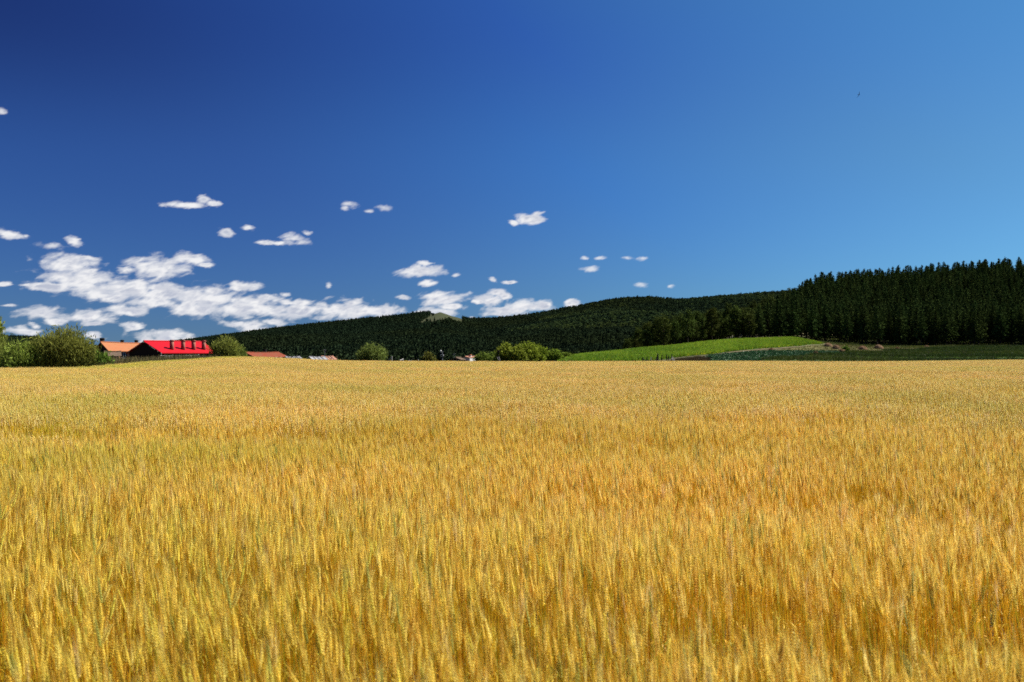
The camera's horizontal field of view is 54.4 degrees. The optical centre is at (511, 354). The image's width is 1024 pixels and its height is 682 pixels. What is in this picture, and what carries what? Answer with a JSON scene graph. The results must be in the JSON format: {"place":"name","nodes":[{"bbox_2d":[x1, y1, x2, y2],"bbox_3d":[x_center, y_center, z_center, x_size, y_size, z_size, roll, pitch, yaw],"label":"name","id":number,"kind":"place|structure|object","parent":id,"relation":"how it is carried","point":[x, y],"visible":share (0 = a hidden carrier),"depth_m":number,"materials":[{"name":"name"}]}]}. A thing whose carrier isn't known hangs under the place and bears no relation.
{"place":"outdoors","nodes":[
{"label":"outdoors","id":0,"kind":"place"},
{"bbox_2d":[245,349,285,357],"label":"red tiled house","id":1,"kind":"structure","parent":0,"point":[265,353],"depth_m":207.86,"materials":[{"name":"tile"}]},
{"bbox_2d":[421,312,461,322],"bbox_3d":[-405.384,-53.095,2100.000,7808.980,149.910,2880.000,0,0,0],"label":"hills","id":2,"kind":"structure","parent":0,"point":[439,315],"depth_m":1910.08,"materials":[{"name":"green plant"}]},
{"bbox_2d":[4,290,788,360],"bbox_3d":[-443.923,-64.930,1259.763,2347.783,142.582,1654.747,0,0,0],"label":"hillside forest","id":3,"kind":"object","parent":2,"relation":"on","point":[605,325],"visible":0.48,"depth_m":1330.68,"materials":[{"name":"green plant"}]},
{"bbox_2d":[0,356,1023,681],"bbox_3d":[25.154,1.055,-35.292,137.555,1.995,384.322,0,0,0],"label":"wheat field","id":4,"kind":"structure","parent":0,"point":[880,504],"depth_m":6.19,"materials":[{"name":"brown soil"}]},
{"bbox_2d":[0,0,1023,344],"label":"sky","id":5,"kind":"structure","parent":0,"point":[170,169],"materials":[{"name":"blue"}]},
{"bbox_2d":[651,333,1023,360],"bbox_3d":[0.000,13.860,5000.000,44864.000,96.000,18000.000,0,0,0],"label":"ground","id":6,"kind":"structure","parent":0,"point":[803,336],"depth_m":221.57,"materials":[{"name":"green plant"}]},
{"bbox_2d":[0,317,7,343],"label":"poplar sapling","id":7,"kind":"object","parent":6,"relation":"on","point":[2,329],"visible":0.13,"depth_m":92.12,"materials":[{"name":"green plant"}]},
{"bbox_2d":[0,331,16,367],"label":"willow bush","id":8,"kind":"object","parent":6,"relation":"on","point":[2,344],"visible":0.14,"depth_m":78.04,"materials":[{"name":"green plant"}]},
{"bbox_2d":[0,333,45,367],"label":"willow bush","id":9,"kind":"object","parent":6,"relation":"on","point":[16,357],"visible":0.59,"depth_m":75.80,"materials":[{"name":"green plant"}]},
{"bbox_2d":[24,334,55,367],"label":"willow bush","id":10,"kind":"object","parent":6,"relation":"on","point":[42,361],"visible":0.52,"depth_m":76.62,"materials":[{"name":"green plant"}]},
{"bbox_2d":[26,322,96,367],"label":"willow bush","id":11,"kind":"object","parent":6,"relation":"on","point":[63,347],"visible":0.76,"depth_m":76.94,"materials":[{"name":"green plant"}]},
{"bbox_2d":[70,333,102,367],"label":"willow bush","id":12,"kind":"object","parent":6,"relation":"on","point":[88,362],"visible":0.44,"depth_m":77.98,"materials":[{"name":"green plant"}]},
{"bbox_2d":[93,351,114,365],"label":"leafy shrub","id":13,"kind":"object","parent":6,"relation":"on","point":[104,357],"visible":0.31,"depth_m":78.53,"materials":[{"name":"green plant"}]},
{"bbox_2d":[104,351,121,357],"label":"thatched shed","id":14,"kind":"structure","parent":6,"relation":"on","point":[116,353],"depth_m":137.62,"materials":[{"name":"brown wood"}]},
{"bbox_2d":[96,338,140,358],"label":"orange tiled house","id":15,"kind":"structure","parent":6,"relation":"on","point":[122,346],"depth_m":150.34,"materials":[{"name":"tile"}]},
{"bbox_2d":[95,353,218,365],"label":"tall weeds","id":16,"kind":"object","parent":6,"relation":"on","point":[122,360],"visible":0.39,"depth_m":100.05,"materials":[{"name":"plant"}]},
{"bbox_2d":[126,340,213,357],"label":"red roofed house","id":17,"kind":"structure","parent":6,"relation":"on","point":[144,348],"depth_m":129.32,"materials":[{"name":"brick"}]},
{"bbox_2d":[206,334,243,356],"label":"willow bush","id":18,"kind":"object","parent":6,"relation":"on","point":[229,347],"visible":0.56,"depth_m":121.22,"materials":[{"name":"green plant"}]},
{"bbox_2d":[307,356,326,359],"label":"white roofed shed","id":19,"kind":"structure","parent":6,"relation":"on","point":[319,358],"depth_m":180.21,"materials":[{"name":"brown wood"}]},
{"bbox_2d":[356,342,388,360],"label":"round shrub","id":20,"kind":"object","parent":6,"relation":"on","point":[372,351],"visible":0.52,"depth_m":144.95,"materials":[{"name":"green plant"}]},
{"bbox_2d":[420,352,436,360],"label":"olive shrub","id":21,"kind":"object","parent":6,"relation":"on","point":[427,356],"visible":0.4,"depth_m":149.53,"materials":[{"name":"green plant"}]},
{"bbox_2d":[461,354,474,360],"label":"white house","id":22,"kind":"structure","parent":6,"relation":"on","point":[469,357],"depth_m":172.24,"materials":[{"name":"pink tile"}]},
{"bbox_2d":[472,351,493,360],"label":"leafy bush","id":23,"kind":"object","parent":6,"relation":"on","point":[483,356],"visible":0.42,"depth_m":157.25,"materials":[{"name":"green plant"}]},
{"bbox_2d":[493,340,512,361],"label":"leafy bush","id":24,"kind":"object","parent":6,"relation":"on","point":[503,348],"visible":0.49,"depth_m":159.21,"materials":[{"name":"green plant"}]},
{"bbox_2d":[506,345,528,360],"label":"leafy bush","id":25,"kind":"object","parent":6,"relation":"on","point":[516,353],"visible":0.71,"depth_m":157.21,"materials":[{"name":"green plant"}]},
{"bbox_2d":[515,341,541,361],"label":"leafy bush","id":26,"kind":"object","parent":6,"relation":"on","point":[532,351],"visible":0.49,"depth_m":160.28,"materials":[{"name":"green plant"}]},
{"bbox_2d":[536,343,548,361],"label":"leafy bush","id":27,"kind":"object","parent":6,"relation":"on","point":[544,354],"visible":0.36,"depth_m":162.33,"materials":[{"name":"green plant"}]},
{"bbox_2d":[545,348,563,361],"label":"leafy bush","id":28,"kind":"object","parent":6,"relation":"on","point":[554,354],"visible":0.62,"depth_m":164.87,"materials":[{"name":"green plant"}]},
{"bbox_2d":[632,326,642,346],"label":"broadleaf tree","id":29,"kind":"object","parent":6,"relation":"on","point":[638,333],"visible":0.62,"depth_m":261.63,"materials":[{"name":"green plant"}]},
{"bbox_2d":[639,322,652,346],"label":"broadleaf tree","id":30,"kind":"object","parent":6,"relation":"on","point":[643,329],"visible":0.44,"depth_m":253.84,"materials":[{"name":"green plant"}]},
{"bbox_2d":[642,326,653,346],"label":"broadleaf tree","id":31,"kind":"object","parent":6,"relation":"on","point":[649,333],"visible":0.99,"depth_m":248.00,"materials":[{"name":"green plant"}]},
{"bbox_2d":[651,316,664,344],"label":"broadleaf tree","id":32,"kind":"object","parent":6,"relation":"on","point":[654,331],"visible":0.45,"depth_m":254.03,"materials":[{"name":"green plant"}]},
{"bbox_2d":[642,354,674,360],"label":"broken fence","id":33,"kind":"object","parent":6,"relation":"on","point":[643,359],"visible":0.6,"depth_m":151.90,"materials":[{"name":"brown wood"}]},
{"bbox_2d":[653,313,672,344],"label":"broadleaf tree","id":34,"kind":"object","parent":6,"relation":"on","point":[664,327],"visible":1,"depth_m":248.92,"materials":[{"name":"green plant"}]},
{"bbox_2d":[669,318,681,343],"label":"broadleaf tree","id":35,"kind":"object","parent":6,"relation":"on","point":[674,323],"visible":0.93,"depth_m":253.20,"materials":[{"name":"green plant"}]},
{"bbox_2d":[676,312,686,343],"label":"broadleaf tree","id":36,"kind":"object","parent":6,"relation":"on","point":[680,316],"visible":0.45,"depth_m":261.35,"materials":[{"name":"green plant"}]},
{"bbox_2d":[678,308,697,342],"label":"broadleaf tree","id":37,"kind":"object","parent":6,"relation":"on","point":[688,317],"visible":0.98,"depth_m":257.70,"materials":[{"name":"green plant"}]},
{"bbox_2d":[671,355,709,360],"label":"dry scrub","id":38,"kind":"object","parent":6,"relation":"on","point":[699,358],"visible":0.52,"depth_m":156.50,"materials":[{"name":"brown plant"}]},
{"bbox_2d":[688,321,699,341],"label":"broadleaf tree","id":39,"kind":"object","parent":6,"relation":"on","point":[692,336],"visible":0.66,"depth_m":260.67,"materials":[{"name":"green plant"}]},
{"bbox_2d":[692,311,704,340],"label":"broadleaf tree","id":40,"kind":"object","parent":6,"relation":"on","point":[697,319],"visible":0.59,"depth_m":265.85,"materials":[{"name":"green plant"}]},
{"bbox_2d":[696,314,707,340],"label":"broadleaf tree","id":41,"kind":"object","parent":6,"relation":"on","point":[702,336],"visible":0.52,"depth_m":269.06,"materials":[{"name":"green plant"}]},
{"bbox_2d":[703,307,719,339],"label":"broadleaf tree","id":42,"kind":"object","parent":6,"relation":"on","point":[715,321],"visible":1,"depth_m":266.38,"materials":[{"name":"green plant"}]},
{"bbox_2d":[712,319,722,339],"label":"broadleaf tree","id":43,"kind":"object","parent":6,"relation":"on","point":[718,330],"visible":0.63,"depth_m":271.52,"materials":[{"name":"green plant"}]},
{"bbox_2d":[712,311,725,338],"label":"broadleaf tree","id":44,"kind":"object","parent":6,"relation":"on","point":[720,318],"visible":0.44,"depth_m":276.18,"materials":[{"name":"green plant"}]},
{"bbox_2d":[721,302,734,332],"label":"broadleaf tree","id":45,"kind":"object","parent":6,"relation":"on","point":[727,310],"visible":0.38,"depth_m":279.94,"materials":[{"name":"green plant"}]},
{"bbox_2d":[722,316,733,337],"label":"broadleaf tree","id":46,"kind":"object","parent":6,"relation":"on","point":[727,331],"visible":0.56,"depth_m":275.30,"materials":[{"name":"green plant"}]},
{"bbox_2d":[726,305,741,337],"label":"broadleaf tree","id":47,"kind":"object","parent":6,"relation":"on","point":[733,313],"visible":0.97,"depth_m":271.37,"materials":[{"name":"green plant"}]},
{"bbox_2d":[729,314,742,337],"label":"broadleaf tree","id":48,"kind":"object","parent":6,"relation":"on","point":[739,320],"visible":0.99,"depth_m":270.32,"materials":[{"name":"green plant"}]},
{"bbox_2d":[743,313,757,336],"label":"broadleaf tree","id":49,"kind":"object","parent":6,"relation":"on","point":[749,327],"visible":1,"depth_m":266.49,"materials":[{"name":"green plant"}]},
{"bbox_2d":[753,305,766,336],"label":"conifer tree","id":50,"kind":"object","parent":6,"relation":"on","point":[760,325],"visible":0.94,"depth_m":269.09,"materials":[{"name":"green plant"}]},
{"bbox_2d":[761,300,773,336],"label":"conifer tree","id":51,"kind":"object","parent":6,"relation":"on","point":[767,315],"visible":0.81,"depth_m":276.95,"materials":[{"name":"green plant"}]},
{"bbox_2d":[769,299,785,336],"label":"conifer tree","id":52,"kind":"object","parent":6,"relation":"on","point":[774,315],"visible":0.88,"depth_m":272.08,"materials":[{"name":"green plant"}]},
{"bbox_2d":[772,304,788,336],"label":"conifer tree","id":53,"kind":"object","parent":6,"relation":"on","point":[779,326],"visible":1,"depth_m":270.57,"materials":[{"name":"green plant"}]},
{"bbox_2d":[783,305,791,336],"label":"conifer tree","id":54,"kind":"object","parent":6,"relation":"on","point":[785,313],"visible":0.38,"depth_m":277.56,"materials":[{"name":"green plant"}]},
{"bbox_2d":[787,300,799,336],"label":"conifer tree","id":55,"kind":"object","parent":6,"relation":"on","point":[793,331],"visible":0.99,"depth_m":272.32,"materials":[{"name":"green plant"}]},
{"bbox_2d":[786,304,800,334],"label":"conifer tree","id":56,"kind":"object","parent":6,"relation":"on","point":[793,319],"visible":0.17,"depth_m":276.96,"materials":[{"name":"green plant"}]},
{"bbox_2d":[794,298,806,336],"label":"conifer tree","id":57,"kind":"object","parent":6,"relation":"on","point":[800,319],"visible":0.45,"depth_m":279.40,"materials":[{"name":"green plant"}]},
{"bbox_2d":[798,302,808,337],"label":"conifer tree","id":58,"kind":"object","parent":6,"relation":"on","point":[803,315],"visible":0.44,"depth_m":284.94,"materials":[{"name":"green plant"}]},
{"bbox_2d":[802,298,810,338],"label":"conifer tree","id":59,"kind":"object","parent":6,"relation":"on","point":[806,306],"visible":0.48,"depth_m":287.67,"materials":[{"name":"green plant"}]},
{"bbox_2d":[804,305,819,339],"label":"conifer tree","id":60,"kind":"object","parent":6,"relation":"on","point":[812,331],"visible":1,"depth_m":275.35,"materials":[{"name":"green plant"}]},
{"bbox_2d":[809,302,823,339],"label":"conifer tree","id":61,"kind":"object","parent":6,"relation":"on","point":[820,330],"visible":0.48,"depth_m":278.90,"materials":[{"name":"green plant"}]},
{"bbox_2d":[820,304,834,339],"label":"conifer tree","id":62,"kind":"object","parent":6,"relation":"on","point":[826,331],"visible":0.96,"depth_m":280.61,"materials":[{"name":"green plant"}]},
{"bbox_2d":[825,299,835,339],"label":"conifer tree","id":63,"kind":"object","parent":6,"relation":"on","point":[830,311],"visible":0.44,"depth_m":285.66,"materials":[{"name":"green plant"}]},
{"bbox_2d":[831,306,845,341],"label":"conifer tree","id":64,"kind":"object","parent":6,"relation":"on","point":[837,329],"visible":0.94,"depth_m":279.00,"materials":[{"name":"green plant"}]},
{"bbox_2d":[840,308,854,342],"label":"conifer tree","id":65,"kind":"object","parent":6,"relation":"on","point":[846,330],"visible":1,"depth_m":275.93,"materials":[{"name":"green plant"}]},
{"bbox_2d":[842,302,856,341],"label":"conifer tree","id":66,"kind":"object","parent":6,"relation":"on","point":[851,312],"visible":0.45,"depth_m":282.92,"materials":[{"name":"green plant"}]},
{"bbox_2d":[851,308,863,342],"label":"conifer tree","id":67,"kind":"object","parent":6,"relation":"on","point":[856,324],"visible":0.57,"depth_m":282.49,"materials":[{"name":"green plant"}]},
{"bbox_2d":[855,303,870,342],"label":"conifer tree","id":68,"kind":"object","parent":6,"relation":"on","point":[860,315],"visible":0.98,"depth_m":275.35,"materials":[{"name":"green plant"}]},
{"bbox_2d":[855,306,873,343],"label":"conifer tree","id":69,"kind":"object","parent":6,"relation":"on","point":[866,333],"visible":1,"depth_m":274.04,"materials":[{"name":"green plant"}]},
{"bbox_2d":[870,307,885,343],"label":"conifer tree","id":70,"kind":"object","parent":6,"relation":"on","point":[877,333],"visible":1,"depth_m":272.80,"materials":[{"name":"green plant"}]},
{"bbox_2d":[872,305,885,343],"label":"conifer tree","id":71,"kind":"object","parent":6,"relation":"on","point":[882,320],"visible":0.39,"depth_m":281.74,"materials":[{"name":"green plant"}]},
{"bbox_2d":[881,304,887,342],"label":"conifer tree","id":72,"kind":"object","parent":6,"relation":"on","point":[884,311],"visible":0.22,"depth_m":288.32,"materials":[{"name":"green plant"}]},
{"bbox_2d":[884,311,894,344],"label":"conifer tree","id":73,"kind":"object","parent":6,"relation":"on","point":[889,330],"visible":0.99,"depth_m":276.87,"materials":[{"name":"green plant"}]},
{"bbox_2d":[892,307,907,344],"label":"conifer tree","id":74,"kind":"object","parent":6,"relation":"on","point":[900,335],"visible":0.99,"depth_m":273.82,"materials":[{"name":"green plant"}]},
{"bbox_2d":[779,256,1023,309],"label":"conifer forest","id":75,"kind":"object","parent":6,"relation":"on","point":[998,281],"visible":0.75,"depth_m":373.95,"materials":[{"name":"green plant"}]},
{"bbox_2d":[894,306,910,344],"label":"conifer tree","id":76,"kind":"object","parent":6,"relation":"on","point":[905,323],"visible":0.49,"depth_m":276.58,"materials":[{"name":"green plant"}]},
{"bbox_2d":[906,304,915,343],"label":"conifer tree","id":77,"kind":"object","parent":6,"relation":"on","point":[912,313],"visible":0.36,"depth_m":282.37,"materials":[{"name":"green plant"}]},
{"bbox_2d":[805,336,1023,347],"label":"woodland grass","id":78,"kind":"structure","parent":6,"relation":"on","point":[873,343],"depth_m":278.65,"materials":[{"name":"green plant"}]},
{"bbox_2d":[908,306,926,344],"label":"conifer tree","id":79,"kind":"object","parent":6,"relation":"on","point":[914,322],"visible":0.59,"depth_m":276.49,"materials":[{"name":"green plant"}]},
{"bbox_2d":[912,308,929,345],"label":"conifer tree","id":80,"kind":"object","parent":6,"relation":"on","point":[920,331],"visible":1,"depth_m":271.70,"materials":[{"name":"green plant"}]},
{"bbox_2d":[920,305,930,342],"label":"conifer tree","id":81,"kind":"object","parent":6,"relation":"on","point":[926,308],"visible":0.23,"depth_m":281.95,"materials":[{"name":"green plant"}]},
{"bbox_2d":[924,308,938,344],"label":"conifer tree","id":82,"kind":"object","parent":6,"relation":"on","point":[928,320],"visible":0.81,"depth_m":275.37,"materials":[{"name":"green plant"}]},
{"bbox_2d":[927,309,942,344],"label":"conifer tree","id":83,"kind":"object","parent":6,"relation":"on","point":[934,326],"visible":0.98,"depth_m":273.23,"materials":[{"name":"green plant"}]},
{"bbox_2d":[937,307,956,344],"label":"conifer tree","id":84,"kind":"object","parent":6,"relation":"on","point":[945,335],"visible":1,"depth_m":272.06,"materials":[{"name":"green plant"}]},
{"bbox_2d":[943,309,959,343],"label":"conifer tree","id":85,"kind":"object","parent":6,"relation":"on","point":[953,326],"visible":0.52,"depth_m":276.17,"materials":[{"name":"green plant"}]},
{"bbox_2d":[952,311,961,342],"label":"conifer tree","id":86,"kind":"object","parent":6,"relation":"on","point":[957,315],"visible":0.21,"depth_m":286.50,"materials":[{"name":"green plant"}]},
{"bbox_2d":[956,309,973,343],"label":"conifer tree","id":87,"kind":"object","parent":6,"relation":"on","point":[962,337],"visible":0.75,"depth_m":278.34,"materials":[{"name":"green plant"}]},
{"bbox_2d":[957,305,972,343],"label":"conifer tree","id":88,"kind":"object","parent":6,"relation":"on","point":[967,308],"visible":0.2,"depth_m":282.41,"materials":[{"name":"green plant"}]},
{"bbox_2d":[963,310,978,344],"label":"conifer tree","id":89,"kind":"object","parent":6,"relation":"on","point":[968,327],"visible":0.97,"depth_m":271.35,"materials":[{"name":"green plant"}]},
{"bbox_2d":[968,310,980,344],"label":"conifer tree","id":90,"kind":"object","parent":6,"relation":"on","point":[974,330],"visible":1,"depth_m":269.82,"materials":[{"name":"green plant"}]},
{"bbox_2d":[975,310,984,343],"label":"conifer tree","id":91,"kind":"object","parent":6,"relation":"on","point":[981,331],"visible":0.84,"depth_m":271.30,"materials":[{"name":"green plant"}]},
{"bbox_2d":[973,304,989,343],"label":"conifer tree","id":92,"kind":"object","parent":6,"relation":"on","point":[979,306],"visible":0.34,"depth_m":277.51,"materials":[{"name":"green plant"}]},
{"bbox_2d":[980,306,989,338],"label":"conifer tree","id":93,"kind":"object","parent":6,"relation":"on","point":[983,308],"visible":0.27,"depth_m":286.28,"materials":[{"name":"green plant"}]},
{"bbox_2d":[985,304,996,342],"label":"conifer tree","id":94,"kind":"object","parent":6,"relation":"on","point":[991,319],"visible":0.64,"depth_m":281.08,"materials":[{"name":"green plant"}]},
{"bbox_2d":[989,305,1010,343],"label":"conifer tree","id":95,"kind":"object","parent":6,"relation":"on","point":[997,328],"visible":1,"depth_m":270.24,"materials":[{"name":"green plant"}]},
{"bbox_2d":[991,307,1008,344],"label":"conifer tree","id":96,"kind":"object","parent":6,"relation":"on","point":[997,339],"visible":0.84,"depth_m":271.61,"materials":[{"name":"green plant"}]},
{"bbox_2d":[995,303,1009,342],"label":"conifer tree","id":97,"kind":"object","parent":6,"relation":"on","point":[1003,307],"visible":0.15,"depth_m":276.80,"materials":[{"name":"green plant"}]},
{"bbox_2d":[1005,308,1017,343],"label":"conifer tree","id":98,"kind":"object","parent":6,"relation":"on","point":[1010,322],"visible":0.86,"depth_m":271.74,"materials":[{"name":"green plant"}]},
{"bbox_2d":[1012,303,1023,344],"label":"conifer tree","id":99,"kind":"object","parent":6,"relation":"on","point":[1020,316],"visible":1,"depth_m":267.70,"materials":[{"name":"green plant"}]},
{"bbox_2d":[777,344,921,350],"bbox_3d":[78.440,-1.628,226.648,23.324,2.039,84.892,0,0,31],"label":"mown meadow","id":100,"kind":"structure","parent":0,"point":[813,348],"depth_m":217.61,"materials":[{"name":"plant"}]},
{"bbox_2d":[756,345,1023,361],"bbox_3d":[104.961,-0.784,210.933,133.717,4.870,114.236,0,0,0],"label":"dark grass","id":101,"kind":"structure","parent":0,"point":[986,352],"depth_m":179.74,"materials":[{"name":"green plant"}]},
{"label":"cabbage field","id":102,"kind":"structure","parent":0,"visible":0},
{"bbox_2d":[705,350,840,360],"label":"cabbage crop","id":103,"kind":"object","parent":102,"relation":"on","point":[751,355],"visible":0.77,"depth_m":173.69,"materials":[{"name":"green plant"}]},
{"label":"green field","id":104,"kind":"structure","parent":0,"visible":0},
{"bbox_2d":[557,336,823,360],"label":"green crop","id":105,"kind":"object","parent":104,"relation":"on","point":[692,348],"visible":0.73,"depth_m":196.13,"materials":[{"name":"green plant"}]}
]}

